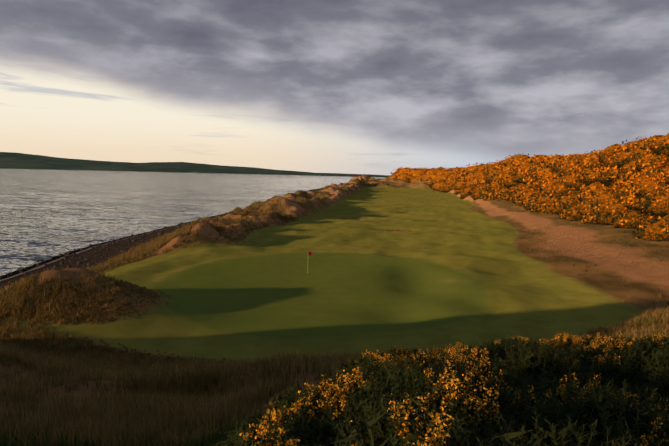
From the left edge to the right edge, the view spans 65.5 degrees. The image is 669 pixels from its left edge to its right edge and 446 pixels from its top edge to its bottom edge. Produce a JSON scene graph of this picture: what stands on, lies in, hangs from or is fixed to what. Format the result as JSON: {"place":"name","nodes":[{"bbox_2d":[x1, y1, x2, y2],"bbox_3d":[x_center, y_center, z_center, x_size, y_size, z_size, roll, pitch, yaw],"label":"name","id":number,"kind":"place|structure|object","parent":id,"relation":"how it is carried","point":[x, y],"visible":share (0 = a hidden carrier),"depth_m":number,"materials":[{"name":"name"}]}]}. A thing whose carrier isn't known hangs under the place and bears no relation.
{"place":"outdoors","nodes":[
{"label":"outdoors","id":0,"kind":"place"},
{"bbox_2d":[0,168,385,275],"bbox_3d":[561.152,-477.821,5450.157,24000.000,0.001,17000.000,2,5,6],"label":"sea water","id":1,"kind":"structure","parent":0,"point":[45,214],"depth_m":232.44,"materials":[{"name":"grey liquid"}]},
{"bbox_2d":[0,152,390,176],"bbox_3d":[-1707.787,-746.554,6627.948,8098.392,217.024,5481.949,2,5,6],"label":"shore hills","id":2,"kind":"structure","parent":0,"point":[12,160],"depth_m":5332.08,"materials":[{"name":"green plant"}]},
{"bbox_2d":[0,175,668,445],"bbox_3d":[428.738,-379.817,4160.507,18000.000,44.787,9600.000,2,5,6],"label":"terrain","id":3,"kind":"structure","parent":0,"point":[451,267],"depth_m":48.68,"materials":[{"name":"green plant"}]},
{"bbox_2d":[0,212,229,288],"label":"beach rocks","id":4,"kind":"object","parent":3,"relation":"on","point":[68,254],"visible":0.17,"depth_m":83.30,"materials":[{"name":"grey stone"}]},
{"bbox_2d":[0,405,264,445],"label":"grass","id":5,"kind":"structure","parent":3,"relation":"on","point":[4,441],"depth_m":8.72,"materials":[{"name":"brown plant"}]},
{"bbox_2d":[0,273,668,445],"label":"marram grass","id":6,"kind":"structure","parent":3,"relation":"on","point":[181,408],"depth_m":15.30,"materials":[{"name":"brown plant"}]},
{"bbox_2d":[0,206,668,324],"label":"marram grass","id":7,"kind":"structure","parent":3,"relation":"on","point":[141,251],"depth_m":65.74,"materials":[{"name":"brown plant"}]},
{"bbox_2d":[240,177,539,221],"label":"marram grass","id":8,"kind":"structure","parent":3,"relation":"on","point":[328,193],"depth_m":182.36,"materials":[{"name":"brown plant"}]},
{"bbox_2d":[216,332,668,445],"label":"gorse bushes","id":9,"kind":"object","parent":3,"relation":"on","point":[426,375],"visible":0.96,"depth_m":5.75,"materials":[{"name":"green plant"}]},
{"bbox_2d":[294,341,668,445],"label":"gorse","id":10,"kind":"object","parent":3,"relation":"on","point":[628,419],"visible":0.06,"depth_m":5.62,"materials":[{"name":"green"}]},
{"bbox_2d":[389,133,668,241],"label":"gorse bushes","id":11,"kind":"object","parent":3,"relation":"on","point":[651,209],"visible":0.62,"depth_m":113.04,"materials":[{"name":"orange plant"}]},
{"bbox_2d":[0,0,668,174],"label":"sky","id":12,"kind":"structure","parent":0,"point":[373,87],"materials":[{"name":"grey"}]}
]}

